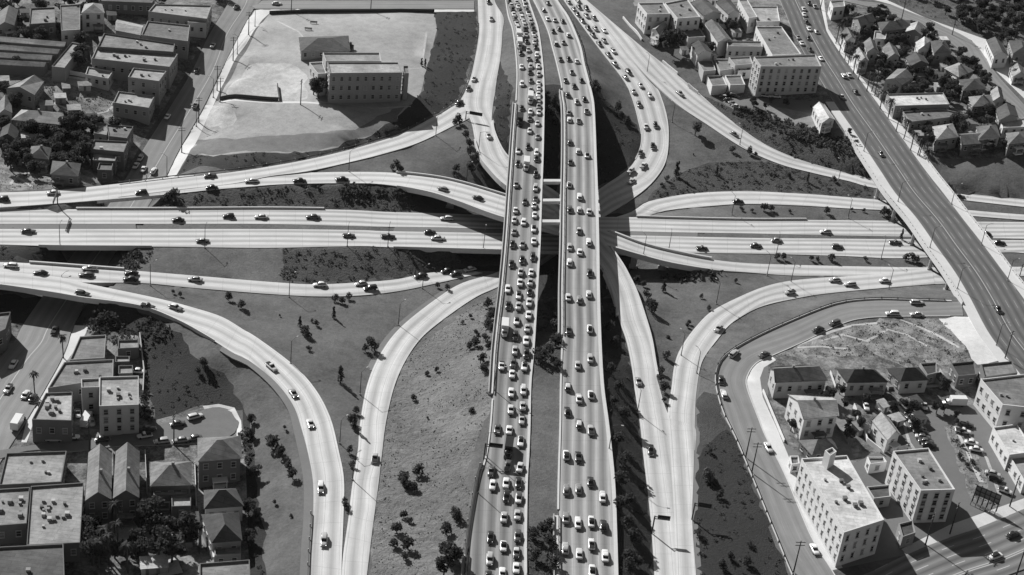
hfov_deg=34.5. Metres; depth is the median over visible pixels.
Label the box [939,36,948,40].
garden shed
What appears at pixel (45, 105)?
garden shed
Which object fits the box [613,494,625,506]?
shrub
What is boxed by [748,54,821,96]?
apartment house
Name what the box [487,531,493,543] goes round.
car
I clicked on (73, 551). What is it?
window
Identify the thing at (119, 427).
window
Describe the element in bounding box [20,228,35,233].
car
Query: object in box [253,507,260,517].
tree
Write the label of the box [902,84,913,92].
tree
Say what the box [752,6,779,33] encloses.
store
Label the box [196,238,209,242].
car
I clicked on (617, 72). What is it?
kerb
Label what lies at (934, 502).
window
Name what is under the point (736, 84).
garage
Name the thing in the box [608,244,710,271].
kerb
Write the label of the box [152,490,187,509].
house
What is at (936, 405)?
tree
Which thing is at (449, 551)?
tree
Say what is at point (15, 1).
tree
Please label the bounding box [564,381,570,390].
car
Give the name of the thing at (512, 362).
car
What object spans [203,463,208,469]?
window
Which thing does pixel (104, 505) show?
window
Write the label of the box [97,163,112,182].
store
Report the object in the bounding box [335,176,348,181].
car
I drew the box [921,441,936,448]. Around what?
car
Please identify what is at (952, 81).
tree
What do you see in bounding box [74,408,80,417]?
car
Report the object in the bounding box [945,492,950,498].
window
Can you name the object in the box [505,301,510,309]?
car
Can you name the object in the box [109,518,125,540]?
palm tree
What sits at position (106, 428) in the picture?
window
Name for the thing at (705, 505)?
overhead sign
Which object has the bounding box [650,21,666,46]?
house
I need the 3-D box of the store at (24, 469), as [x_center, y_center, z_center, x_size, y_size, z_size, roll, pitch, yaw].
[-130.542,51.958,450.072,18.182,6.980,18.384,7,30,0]
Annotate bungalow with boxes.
[299,35,349,60]
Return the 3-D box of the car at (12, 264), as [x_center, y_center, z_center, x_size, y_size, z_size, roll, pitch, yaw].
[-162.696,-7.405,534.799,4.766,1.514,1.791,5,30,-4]
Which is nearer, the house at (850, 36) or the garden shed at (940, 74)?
the garden shed at (940, 74)
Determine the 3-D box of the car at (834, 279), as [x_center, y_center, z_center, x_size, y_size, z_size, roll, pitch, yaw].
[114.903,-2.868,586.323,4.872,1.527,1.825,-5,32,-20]
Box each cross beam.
[541,219,559,224]
[542,179,560,184]
[542,199,559,203]
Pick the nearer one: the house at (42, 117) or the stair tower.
the stair tower
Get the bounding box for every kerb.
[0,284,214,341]
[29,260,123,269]
[38,244,501,253]
[76,206,805,219]
[396,171,505,195]
[397,184,503,221]
[468,0,517,548]
[473,139,618,316]
[492,120,658,376]
[524,0,544,574]
[533,0,562,509]
[541,0,668,254]
[556,0,617,574]
[564,0,641,159]
[583,0,1023,206]
[586,0,1023,199]
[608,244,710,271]
[609,229,711,258]
[715,298,951,574]
[746,316,949,574]
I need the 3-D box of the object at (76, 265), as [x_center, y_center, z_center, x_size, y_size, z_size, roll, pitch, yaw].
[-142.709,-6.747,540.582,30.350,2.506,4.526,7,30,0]
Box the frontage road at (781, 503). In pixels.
[717,300,962,574]
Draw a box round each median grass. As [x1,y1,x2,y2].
[144,224,379,230]
[705,233,1023,239]
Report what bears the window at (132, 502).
in the house at (126, 475)
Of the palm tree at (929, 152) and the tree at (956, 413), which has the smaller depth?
the tree at (956, 413)
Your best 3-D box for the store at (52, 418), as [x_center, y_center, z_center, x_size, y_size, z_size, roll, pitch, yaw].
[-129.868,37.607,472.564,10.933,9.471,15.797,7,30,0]
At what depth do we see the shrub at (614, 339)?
523.30 m
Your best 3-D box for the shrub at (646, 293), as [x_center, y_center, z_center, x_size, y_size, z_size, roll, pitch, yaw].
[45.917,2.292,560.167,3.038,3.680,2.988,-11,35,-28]
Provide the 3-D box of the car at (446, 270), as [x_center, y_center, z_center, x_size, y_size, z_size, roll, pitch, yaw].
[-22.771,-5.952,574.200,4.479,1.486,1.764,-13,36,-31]
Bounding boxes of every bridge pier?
[446,202,453,208]
[629,257,636,268]
[658,265,665,269]
[874,188,879,199]
[890,207,895,221]
[909,234,914,245]
[926,259,932,269]
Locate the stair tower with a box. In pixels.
[822,447,836,469]
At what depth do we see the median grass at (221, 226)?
577.68 m
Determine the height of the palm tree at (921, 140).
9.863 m
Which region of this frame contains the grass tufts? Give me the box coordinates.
[1,83,990,574]
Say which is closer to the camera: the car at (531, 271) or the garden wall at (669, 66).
the car at (531, 271)
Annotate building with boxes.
[0,312,11,353]
[0,487,29,544]
[0,544,64,574]
[27,482,84,561]
[70,335,106,360]
[199,560,249,574]
[308,62,325,95]
[322,53,380,77]
[326,62,401,103]
[401,66,408,99]
[793,455,883,566]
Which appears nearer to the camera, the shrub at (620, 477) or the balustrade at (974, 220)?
the shrub at (620, 477)
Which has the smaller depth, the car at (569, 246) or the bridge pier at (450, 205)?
the car at (569, 246)
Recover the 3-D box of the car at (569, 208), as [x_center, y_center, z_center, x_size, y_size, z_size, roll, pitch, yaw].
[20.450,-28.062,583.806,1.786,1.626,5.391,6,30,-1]
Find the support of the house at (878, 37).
on the ground at (264, 58)
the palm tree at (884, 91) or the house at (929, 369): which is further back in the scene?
the palm tree at (884, 91)
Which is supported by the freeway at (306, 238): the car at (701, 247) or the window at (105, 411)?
the car at (701, 247)
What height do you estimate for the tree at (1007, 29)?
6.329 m
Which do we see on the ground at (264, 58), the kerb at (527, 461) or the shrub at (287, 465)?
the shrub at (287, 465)
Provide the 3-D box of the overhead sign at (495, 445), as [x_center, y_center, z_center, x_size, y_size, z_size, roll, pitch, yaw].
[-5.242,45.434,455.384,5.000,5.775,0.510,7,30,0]
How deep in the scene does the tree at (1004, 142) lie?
683.49 m
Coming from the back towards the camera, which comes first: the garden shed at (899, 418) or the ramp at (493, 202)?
the ramp at (493, 202)
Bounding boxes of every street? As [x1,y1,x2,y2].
[0,0,260,462]
[0,407,238,458]
[252,1,473,8]
[844,0,1023,117]
[863,509,1023,574]
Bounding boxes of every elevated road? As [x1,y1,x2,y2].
[467,0,542,574]
[535,0,613,574]
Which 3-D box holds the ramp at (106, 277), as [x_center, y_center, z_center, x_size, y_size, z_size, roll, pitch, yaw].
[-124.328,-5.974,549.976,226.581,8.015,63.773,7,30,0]
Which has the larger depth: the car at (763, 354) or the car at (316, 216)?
the car at (316, 216)
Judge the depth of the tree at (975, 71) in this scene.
743.38 m
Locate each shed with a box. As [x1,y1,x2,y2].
[0,36,67,53]
[0,44,61,63]
[0,52,53,69]
[0,60,48,76]
[0,75,9,85]
[9,80,20,85]
[19,8,29,17]
[21,132,35,138]
[38,100,53,110]
[52,42,79,82]
[54,93,66,103]
[61,83,70,93]
[66,104,80,112]
[77,81,91,90]
[106,11,116,20]
[115,19,143,38]
[139,556,148,574]
[147,554,168,574]
[171,495,190,518]
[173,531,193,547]
[192,511,199,527]
[679,46,688,54]
[710,51,717,59]
[719,24,726,31]
[730,28,742,36]
[798,438,837,457]
[851,420,870,435]
[865,457,886,473]
[875,398,889,412]
[877,90,888,98]
[887,412,905,427]
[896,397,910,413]
[908,394,923,408]
[912,410,928,424]
[913,72,925,81]
[914,130,926,140]
[928,70,937,78]
[933,82,943,91]
[934,372,947,388]
[937,72,945,81]
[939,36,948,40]
[939,63,950,71]
[952,57,961,63]
[965,119,978,128]
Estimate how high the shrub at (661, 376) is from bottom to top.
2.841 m
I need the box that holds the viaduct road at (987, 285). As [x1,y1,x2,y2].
[780,0,1023,373]
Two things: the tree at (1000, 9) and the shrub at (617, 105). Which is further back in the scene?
the tree at (1000, 9)
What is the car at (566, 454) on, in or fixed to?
on the elevated road at (579, 343)
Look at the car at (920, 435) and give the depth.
495.70 m
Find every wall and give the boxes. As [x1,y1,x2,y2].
[464,463,482,574]
[623,16,641,40]
[662,60,677,74]
[688,83,697,93]
[762,389,784,441]
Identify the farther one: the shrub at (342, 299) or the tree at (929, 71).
the tree at (929, 71)
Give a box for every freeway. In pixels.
[0,209,1023,238]
[0,229,1023,258]
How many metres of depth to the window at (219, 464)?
452.46 m
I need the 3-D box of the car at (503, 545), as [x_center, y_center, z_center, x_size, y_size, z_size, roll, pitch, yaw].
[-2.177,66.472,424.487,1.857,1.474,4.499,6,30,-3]
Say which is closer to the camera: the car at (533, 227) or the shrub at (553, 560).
the shrub at (553, 560)
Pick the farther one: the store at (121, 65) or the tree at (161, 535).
the store at (121, 65)
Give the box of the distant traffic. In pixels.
[507,0,536,39]
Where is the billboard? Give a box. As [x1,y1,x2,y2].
[970,484,1001,514]
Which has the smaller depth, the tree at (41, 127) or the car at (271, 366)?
the car at (271, 366)
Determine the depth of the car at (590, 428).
471.85 m
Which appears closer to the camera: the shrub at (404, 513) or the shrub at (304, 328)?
the shrub at (404, 513)
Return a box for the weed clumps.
[11,0,1023,504]
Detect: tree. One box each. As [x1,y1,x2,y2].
[0,0,7,9]
[0,80,8,94]
[0,116,10,128]
[0,136,8,151]
[1,148,19,170]
[2,142,14,148]
[7,95,18,110]
[8,92,22,109]
[9,0,19,6]
[10,139,27,152]
[11,30,19,37]
[12,56,19,60]
[14,137,32,147]
[16,119,36,133]
[17,14,27,24]
[18,29,30,38]
[18,147,30,163]
[23,153,33,166]
[26,160,45,178]
[28,124,37,133]
[29,370,38,392]
[31,134,43,142]
[31,138,49,145]
[33,0,46,7]
[33,25,50,38]
[33,33,44,39]
[36,123,52,139]
[47,131,64,146]
[49,141,63,154]
[50,124,65,137]
[50,152,61,160]
[56,22,60,30]
[57,108,69,121]
[57,115,74,129]
[58,153,73,162]
[58,334,66,357]
[61,126,71,140]
[61,140,73,151]
[61,151,75,157]
[67,0,79,3]
[67,111,78,122]
[67,120,77,134]
[70,50,86,66]
[70,149,80,157]
[70,153,84,166]
[71,129,83,141]
[73,31,89,42]
[73,42,90,55]
[73,111,86,121]
[74,140,92,160]
[75,119,88,132]
[76,4,83,13]
[76,134,92,150]
[79,535,109,565]
[80,514,102,530]
[81,526,100,543]
[85,0,96,2]
[85,114,98,123]
[87,121,97,136]
[91,537,106,567]
[95,115,103,123]
[96,524,111,545]
[101,531,115,564]
[105,538,123,558]
[106,499,122,532]
[108,116,120,124]
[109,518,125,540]
[118,539,134,573]
[127,527,146,543]
[129,538,147,560]
[136,495,164,522]
[142,509,170,534]
[146,524,171,554]
[162,538,187,562]
[163,531,184,555]
[165,515,180,531]
[177,510,197,537]
[181,522,202,544]
[242,499,254,515]
[244,528,255,538]
[246,414,256,424]
[246,536,254,544]
[247,427,255,438]
[249,464,262,478]
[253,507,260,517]
[310,78,327,98]
[434,556,455,574]
[438,541,449,553]
[442,542,463,564]
[662,28,686,55]
[692,121,701,135]
[699,23,704,29]
[705,41,715,50]
[726,19,738,28]
[751,100,758,107]
[783,98,790,106]
[787,418,796,430]
[821,385,836,397]
[821,390,832,396]
[835,23,843,43]
[836,383,846,393]
[839,33,846,51]
[841,398,848,407]
[843,416,852,423]
[843,423,857,438]
[844,6,849,16]
[844,40,850,58]
[846,16,852,25]
[847,46,854,63]
[850,12,860,16]
[852,54,860,72]
[852,409,861,419]
[857,416,866,426]
[858,60,866,79]
[860,26,869,38]
[863,393,871,402]
[866,29,873,36]
[866,71,874,90]
[869,6,880,12]
[871,26,877,31]
[871,72,880,91]
[872,11,879,17]
[874,59,886,71]
[874,75,882,95]
[875,56,884,63]
[876,52,887,62]
[878,14,885,21]
[878,67,889,76]
[879,89,887,108]
[881,9,890,17]
[884,37,892,44]
[886,15,895,20]
[887,98,894,117]
[888,84,898,93]
[888,416,897,426]
[889,401,901,412]
[893,34,899,43]
[894,63,900,69]
[898,47,904,60]
[899,398,908,406]
[901,33,906,42]
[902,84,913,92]
[903,47,910,58]
[903,118,911,138]
[905,65,914,74]
[907,413,921,428]
[909,400,918,410]
[910,130,919,149]
[916,138,925,154]
[917,79,929,88]
[917,142,925,155]
[920,125,932,132]
[921,28,929,37]
[923,149,933,158]
[924,132,935,147]
[925,67,934,79]
[926,22,934,32]
[926,54,934,64]
[926,140,932,149]
[927,31,938,40]
[930,401,942,413]
[938,76,950,87]
[939,375,951,389]
[940,403,948,412]
[943,6,951,14]
[943,73,951,80]
[943,89,953,97]
[944,84,950,89]
[946,80,958,89]
[947,91,955,99]
[947,97,954,103]
[950,111,963,126]
[951,83,961,93]
[953,409,960,418]
[954,50,962,56]
[955,3,966,9]
[956,11,960,20]
[958,46,967,53]
[958,120,970,132]
[960,10,968,22]
[960,55,967,62]
[962,91,974,103]
[963,17,971,26]
[964,109,973,118]
[966,5,972,11]
[968,55,979,65]
[970,8,980,18]
[970,17,979,28]
[970,66,978,74]
[972,89,980,95]
[973,64,982,74]
[976,18,988,31]
[976,22,984,32]
[976,117,986,125]
[977,0,986,7]
[980,69,986,75]
[980,75,991,85]
[983,11,993,18]
[984,103,995,111]
[984,142,991,151]
[985,114,993,124]
[986,106,995,115]
[987,17,994,27]
[988,3,996,11]
[991,11,1001,24]
[995,6,1004,14]
[998,31,1008,42]
[999,3,1009,15]
[1000,139,1007,148]
[1001,17,1013,27]
[1004,7,1014,11]
[1005,27,1013,35]
[1006,10,1016,23]
[1006,36,1014,45]
[1008,3,1017,11]
[1010,16,1020,27]
[1010,28,1019,36]
[1014,2,1021,13]
[1019,13,1023,25]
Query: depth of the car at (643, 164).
654.52 m
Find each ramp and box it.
[0,172,1023,283]
[0,262,480,296]
[0,272,343,574]
[118,0,503,196]
[342,254,556,574]
[464,80,695,574]
[505,0,667,258]
[585,0,1023,205]
[618,191,1023,219]
[668,269,934,574]
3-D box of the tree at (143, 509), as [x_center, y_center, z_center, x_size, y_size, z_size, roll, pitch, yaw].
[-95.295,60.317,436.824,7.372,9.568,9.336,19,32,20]
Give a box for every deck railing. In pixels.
[461,552,468,574]
[488,103,515,394]
[553,513,559,574]
[558,89,564,336]
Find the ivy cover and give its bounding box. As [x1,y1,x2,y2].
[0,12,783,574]
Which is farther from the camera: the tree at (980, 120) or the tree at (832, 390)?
the tree at (980, 120)
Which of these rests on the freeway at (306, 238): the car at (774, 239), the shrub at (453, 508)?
the car at (774, 239)
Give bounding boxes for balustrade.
[845,130,962,304]
[916,145,1023,285]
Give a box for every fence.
[70,70,84,76]
[139,332,143,392]
[145,453,146,488]
[221,94,278,100]
[269,9,433,13]
[830,370,835,387]
[835,423,848,444]
[853,403,881,452]
[885,384,938,389]
[890,444,907,451]
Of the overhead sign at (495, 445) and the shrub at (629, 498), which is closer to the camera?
the shrub at (629, 498)
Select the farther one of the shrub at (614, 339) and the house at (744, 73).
the house at (744, 73)
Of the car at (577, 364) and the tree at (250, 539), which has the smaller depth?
the tree at (250, 539)
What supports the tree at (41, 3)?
on the ground at (264, 58)
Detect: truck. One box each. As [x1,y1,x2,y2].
[10,413,25,430]
[80,410,93,427]
[501,317,508,336]
[504,436,513,458]
[516,28,521,39]
[517,37,522,48]
[517,112,523,125]
[523,155,529,170]
[528,90,533,103]
[942,395,967,406]
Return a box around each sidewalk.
[825,102,1019,374]
[894,126,1023,297]
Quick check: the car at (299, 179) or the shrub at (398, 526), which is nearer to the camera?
the shrub at (398, 526)
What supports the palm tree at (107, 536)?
on the ground at (264, 58)
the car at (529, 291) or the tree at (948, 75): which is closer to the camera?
the car at (529, 291)
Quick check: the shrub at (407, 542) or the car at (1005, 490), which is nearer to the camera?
the shrub at (407, 542)
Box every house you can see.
[0,5,18,36]
[0,95,11,128]
[0,123,19,149]
[5,75,44,108]
[12,108,63,136]
[29,7,55,38]
[30,145,51,172]
[50,160,80,186]
[60,4,79,45]
[81,3,104,32]
[85,444,111,522]
[94,122,108,139]
[99,0,154,14]
[99,376,138,435]
[107,124,133,152]
[112,442,139,526]
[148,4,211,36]
[150,461,191,510]
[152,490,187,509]
[197,436,241,488]
[201,512,241,561]
[204,488,243,520]
[214,546,240,561]
[635,2,670,33]
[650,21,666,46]
[665,0,699,30]
[690,0,721,29]
[692,0,716,6]
[728,56,752,74]
[736,67,750,78]
[737,0,756,32]
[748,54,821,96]
[768,364,827,398]
[784,394,838,439]
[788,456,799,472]
[811,102,834,133]
[827,0,844,19]
[835,366,887,398]
[839,27,855,52]
[851,13,875,38]
[851,47,868,74]
[863,37,878,65]
[870,412,900,454]
[873,31,886,45]
[877,19,910,41]
[882,42,901,69]
[885,367,928,393]
[885,448,954,522]
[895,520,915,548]
[903,21,925,43]
[904,51,928,73]
[914,36,931,57]
[919,362,936,384]
[929,40,951,64]
[932,123,958,151]
[944,63,973,79]
[957,132,987,155]
[958,78,986,102]
[968,94,994,116]
[973,374,1023,433]
[976,124,999,149]
[976,361,1017,388]
[984,37,1008,68]
[989,424,1023,469]
[990,86,1004,107]
[994,103,1018,128]
[998,118,1023,137]
[1004,131,1023,156]
[1006,40,1023,66]
[1007,457,1023,493]
[1008,63,1023,85]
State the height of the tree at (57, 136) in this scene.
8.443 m
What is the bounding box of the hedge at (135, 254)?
[83,108,861,474]
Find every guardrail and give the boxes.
[118,21,477,182]
[307,510,311,568]
[465,463,480,545]
[559,0,589,77]
[715,296,944,574]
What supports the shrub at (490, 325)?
on the ground at (264, 58)
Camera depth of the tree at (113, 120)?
629.84 m
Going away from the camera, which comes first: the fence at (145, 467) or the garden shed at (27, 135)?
the fence at (145, 467)
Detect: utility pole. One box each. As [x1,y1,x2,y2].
[86,418,90,450]
[172,412,175,444]
[178,128,184,152]
[745,427,754,456]
[751,442,761,471]
[793,541,805,571]
[925,513,935,545]
[949,501,960,533]
[1004,331,1014,357]
[1009,474,1020,506]
[1016,552,1023,574]
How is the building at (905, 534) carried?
on the ground at (264, 58)
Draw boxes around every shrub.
[162,192,170,202]
[165,187,180,201]
[199,357,207,367]
[225,291,232,299]
[237,299,245,307]
[266,435,279,449]
[276,443,285,455]
[284,459,291,468]
[286,467,297,478]
[300,325,309,334]
[304,330,311,337]
[331,293,338,300]
[339,296,345,302]
[342,501,349,507]
[345,292,351,298]
[346,445,352,452]
[347,413,357,423]
[352,405,358,412]
[362,343,369,350]
[366,336,378,350]
[388,538,398,547]
[390,521,402,533]
[393,159,401,170]
[397,470,409,482]
[399,509,407,516]
[400,477,407,488]
[400,534,413,549]
[401,551,407,559]
[406,517,413,522]
[409,481,417,489]
[412,463,423,475]
[440,521,451,533]
[450,505,456,515]
[452,163,459,170]
[452,507,462,520]
[455,113,462,123]
[461,129,468,137]
[466,137,471,146]
[466,160,475,171]
[471,335,480,346]
[473,151,479,159]
[477,352,486,363]
[479,363,488,372]
[481,333,489,340]
[483,297,492,306]
[483,318,491,327]
[484,340,491,347]
[486,310,494,318]
[487,323,493,330]
[527,526,540,538]
[530,546,541,559]
[532,345,542,356]
[535,347,549,361]
[537,521,548,533]
[544,343,554,353]
[544,517,554,527]
[544,532,558,550]
[545,105,555,114]
[545,555,561,569]
[546,312,557,321]
[549,332,563,346]
[550,93,557,103]
[550,318,557,332]
[554,358,562,367]
[589,79,599,87]
[595,86,601,92]
[602,320,614,330]
[606,362,616,372]
[608,304,615,314]
[609,335,618,345]
[610,394,619,404]
[613,431,624,442]
[613,470,629,485]
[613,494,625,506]
[614,100,622,110]
[614,379,624,390]
[616,406,631,421]
[618,449,632,464]
[620,514,635,529]
[621,548,636,560]
[623,116,630,123]
[623,491,635,505]
[624,556,635,573]
[627,527,642,543]
[632,275,640,281]
[635,555,644,565]
[643,290,651,297]
[644,298,652,307]
[648,298,658,312]
[657,373,664,380]
[658,365,664,373]
[660,380,669,391]
[663,350,671,358]
[694,528,701,535]
[702,467,713,482]
[713,478,718,484]
[716,489,723,497]
[718,559,727,570]
[726,551,734,559]
[729,146,735,152]
[742,554,751,565]
[746,145,752,154]
[760,203,768,209]
[774,252,780,258]
[781,252,786,258]
[824,206,830,213]
[827,254,835,260]
[879,206,889,214]
[903,253,909,259]
[910,252,917,261]
[970,458,976,466]
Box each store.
[0,451,67,490]
[32,392,73,442]
[48,359,113,401]
[81,378,99,414]
[85,67,112,90]
[91,140,127,170]
[92,47,177,88]
[93,153,116,175]
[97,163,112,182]
[98,33,174,54]
[113,91,154,124]
[128,68,165,104]
[141,21,189,59]
[188,16,210,37]
[716,0,739,23]
[724,41,762,60]
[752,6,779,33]
[753,26,800,55]
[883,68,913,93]
[884,92,949,117]
[901,108,967,131]
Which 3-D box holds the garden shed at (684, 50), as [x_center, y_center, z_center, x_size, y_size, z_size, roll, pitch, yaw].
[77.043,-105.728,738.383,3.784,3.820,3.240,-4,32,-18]
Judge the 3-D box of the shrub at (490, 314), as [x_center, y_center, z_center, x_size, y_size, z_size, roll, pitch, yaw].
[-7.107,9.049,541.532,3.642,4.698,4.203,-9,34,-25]
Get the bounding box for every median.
[0,224,135,228]
[394,227,697,236]
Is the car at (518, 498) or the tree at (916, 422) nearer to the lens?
the car at (518, 498)
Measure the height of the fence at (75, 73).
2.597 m
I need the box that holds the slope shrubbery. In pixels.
[160,103,871,574]
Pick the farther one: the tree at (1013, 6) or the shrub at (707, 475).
the tree at (1013, 6)
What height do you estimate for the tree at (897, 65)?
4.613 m
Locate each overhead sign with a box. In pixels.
[52,189,57,204]
[465,111,482,118]
[483,442,502,459]
[651,515,670,532]
[691,502,711,519]
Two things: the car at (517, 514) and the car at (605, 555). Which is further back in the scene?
the car at (517, 514)
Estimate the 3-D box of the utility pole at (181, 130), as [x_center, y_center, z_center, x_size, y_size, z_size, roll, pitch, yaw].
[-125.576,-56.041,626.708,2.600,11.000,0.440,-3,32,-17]
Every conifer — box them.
[297,316,301,325]
[331,306,335,317]
[337,365,344,382]
[351,413,356,429]
[661,279,666,291]
[674,161,679,176]
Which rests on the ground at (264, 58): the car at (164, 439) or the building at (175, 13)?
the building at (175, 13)
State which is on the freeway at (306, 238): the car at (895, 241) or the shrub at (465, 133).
the car at (895, 241)
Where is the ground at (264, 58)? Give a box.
[0,0,1023,574]
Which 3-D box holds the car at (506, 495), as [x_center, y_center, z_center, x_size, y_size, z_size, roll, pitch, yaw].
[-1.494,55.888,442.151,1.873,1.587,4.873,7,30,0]
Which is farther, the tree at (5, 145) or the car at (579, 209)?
the tree at (5, 145)
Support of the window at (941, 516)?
in the apartment house at (922, 489)
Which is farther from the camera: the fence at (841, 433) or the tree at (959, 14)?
the tree at (959, 14)
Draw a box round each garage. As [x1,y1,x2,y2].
[115,356,129,373]
[118,339,138,359]
[118,365,132,375]
[682,28,704,47]
[690,40,712,66]
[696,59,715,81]
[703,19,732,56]
[706,75,726,95]
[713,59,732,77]
[724,75,744,93]
[866,484,890,507]
[948,361,976,387]
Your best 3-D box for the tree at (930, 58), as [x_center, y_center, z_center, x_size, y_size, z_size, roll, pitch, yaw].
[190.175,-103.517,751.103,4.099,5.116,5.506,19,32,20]
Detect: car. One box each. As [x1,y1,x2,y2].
[0,195,9,200]
[3,262,17,267]
[3,383,13,393]
[8,359,18,368]
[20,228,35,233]
[20,389,31,399]
[28,393,37,402]
[33,270,48,274]
[46,189,59,194]
[50,325,58,334]
[72,433,79,439]
[74,289,90,296]
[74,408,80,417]
[78,271,94,276]
[82,265,97,270]
[89,416,95,426]
[94,435,110,442]
[123,275,138,281]
[124,270,138,275]
[132,162,139,168]
[133,367,146,374]
[134,189,147,194]
[136,154,143,161]
[136,431,152,439]
[139,302,155,307]
[139,425,156,431]
[140,166,146,172]
[150,167,157,173]
[153,436,169,444]
[168,303,183,310]
[169,419,185,426]
[172,217,184,222]
[172,436,187,443]
[186,412,203,420]
[187,276,202,281]
[187,434,202,441]
[191,102,198,107]
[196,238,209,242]
[203,172,216,177]
[205,184,217,189]
[222,213,234,218]
[244,178,258,182]
[254,213,267,218]
[264,361,277,371]
[272,1,281,4]
[288,389,298,397]
[292,177,305,182]
[305,214,320,219]
[306,419,314,428]
[313,281,327,286]
[317,480,323,493]
[320,532,327,546]
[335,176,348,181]
[342,232,354,237]
[354,280,367,285]
[363,284,378,290]
[371,453,377,463]
[380,233,394,238]
[413,272,428,278]
[423,229,435,234]
[430,235,445,240]
[437,186,448,191]
[440,215,453,220]
[440,268,452,273]
[449,270,462,276]
[454,99,463,105]
[462,266,476,272]
[472,195,484,200]
[486,131,491,138]
[486,551,493,565]
[487,465,494,476]
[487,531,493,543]
[489,479,495,490]
[494,423,500,434]
[498,361,504,370]
[499,567,505,574]
[500,511,507,523]
[500,540,506,552]
[502,477,509,489]
[503,489,509,502]
[504,459,511,471]
[505,284,510,292]
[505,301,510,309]
[506,425,512,434]
[507,404,513,414]
[508,387,514,397]
[509,260,513,267]
[509,369,514,378]
[510,240,514,247]
[510,358,515,367]
[511,228,516,234]
[512,216,516,223]
[512,330,518,339]
[512,345,517,354]
[513,207,517,213]
[513,546,519,558]
[513,562,519,573]
[514,181,518,187]
[514,317,519,324]
[514,509,520,520]
[514,529,520,542]
[515,160,520,166]
[515,301,521,310]
[515,477,521,488]
[515,491,521,503]
[516,147,520,153]
[516,290,521,299]
[516,462,523,472]
[517,278,522,286]
[517,436,523,446]
[518,268,523,275]
[519,240,524,247]
[519,255,524,263]
[519,401,525,410]
[519,413,524,424]
[520,384,526,395]
[521,218,525,225]
[521,361,527,371]
[522,198,526,204]
[523,336,528,345]
[523,347,529,358]
[524,324,530,332]
[525,310,531,319]
[526,297,531,306]
[527,115,531,121]
[527,127,531,133]
[527,278,532,285]
[527,288,531,295]
[528,62,532,68]
[528,108,532,114]
[528,268,533,275]
[530,251,535,260]
[531,202,536,208]
[531,224,535,232]
[531,237,536,244]
[532,211,536,218]
[533,170,537,176]
[533,183,537,191]
[533,195,537,201]
[534,148,538,154]
[534,155,538,161]
[535,133,539,139]
[562,511,569,524]
[562,542,568,554]
[563,450,569,460]
[563,484,569,495]
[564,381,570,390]
[564,406,570,416]
[565,293,570,300]
[565,326,570,334]
[567,181,571,187]
[567,205,571,212]
[567,243,571,250]
[567,258,572,266]
[568,158,572,164]
[574,516,580,529]
[575,360,580,368]
[575,393,581,403]
[575,451,581,462]
[575,483,581,493]
[576,118,580,123]
[576,226,581,233]
[576,295,581,302]
[576,418,581,428]
[576,547,582,559]
[577,193,581,199]
[577,206,581,212]
[577,248,582,255]
[584,108,588,113]
[586,238,590,245]
[586,290,591,297]
[587,208,591,214]
[587,268,592,276]
[587,324,592,332]
[587,353,592,362]
[587,390,593,399]
[587,424,593,435]
[587,476,593,486]
[588,515,594,527]
[588,538,594,550]
[588,564,595,574]
[599,490,605,502]
[600,519,606,531]
[601,549,608,562]
[625,68,632,73]
[626,167,634,173]
[627,178,636,183]
[635,377,641,385]
[639,162,646,168]
[647,91,652,97]
[648,444,653,455]
[675,90,684,95]
[695,245,707,250]
[714,324,722,332]
[718,375,723,384]
[720,389,727,398]
[728,349,739,357]
[729,92,739,97]
[729,131,739,136]
[732,198,743,203]
[738,105,750,110]
[749,242,761,247]
[758,351,770,357]
[760,93,770,97]
[763,442,773,452]
[770,237,782,242]
[771,94,781,98]
[784,288,795,294]
[809,543,819,555]
[811,326,824,332]
[819,229,831,233]
[828,277,841,282]
[828,318,840,325]
[830,243,843,248]
[843,280,856,286]
[862,400,869,410]
[876,3,887,7]
[878,277,889,282]
[884,310,899,315]
[888,239,902,244]
[904,410,914,414]
[909,299,924,304]
[909,424,926,429]
[910,311,924,316]
[912,428,928,434]
[914,433,930,439]
[917,437,933,442]
[921,401,927,410]
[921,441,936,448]
[954,427,971,434]
[955,193,964,198]
[960,421,973,427]
[964,438,979,445]
[969,445,983,452]
[984,469,1001,477]
[986,551,1003,560]
[987,473,1003,482]
[993,240,1005,244]
[993,305,1001,312]
[997,486,1012,494]
[1005,531,1020,538]
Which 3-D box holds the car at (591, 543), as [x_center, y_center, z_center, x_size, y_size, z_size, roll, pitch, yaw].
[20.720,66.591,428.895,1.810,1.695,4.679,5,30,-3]
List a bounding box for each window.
[15,530,21,536]
[36,427,41,433]
[49,427,54,433]
[62,428,67,433]
[71,549,76,555]
[88,392,93,397]
[88,403,93,409]
[89,502,94,508]
[102,501,107,507]
[102,512,107,518]
[103,409,108,415]
[103,417,108,423]
[104,426,108,431]
[116,409,121,414]
[116,417,121,422]
[117,425,121,431]
[129,408,134,414]
[129,500,134,506]
[130,416,134,422]
[130,424,134,430]
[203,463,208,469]
[203,475,208,481]
[217,462,222,468]
[230,473,235,479]
[231,461,235,467]
[916,514,921,520]
[918,507,923,513]
[920,500,926,506]
[922,493,928,498]
[931,500,937,505]
[933,493,939,498]
[938,513,944,519]
[940,506,946,512]
[943,499,948,505]
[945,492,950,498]
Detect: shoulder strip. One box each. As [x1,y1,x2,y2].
[220,346,313,574]
[368,290,444,370]
[692,374,701,574]
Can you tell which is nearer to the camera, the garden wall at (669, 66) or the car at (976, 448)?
the car at (976, 448)
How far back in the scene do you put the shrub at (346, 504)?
441.33 m

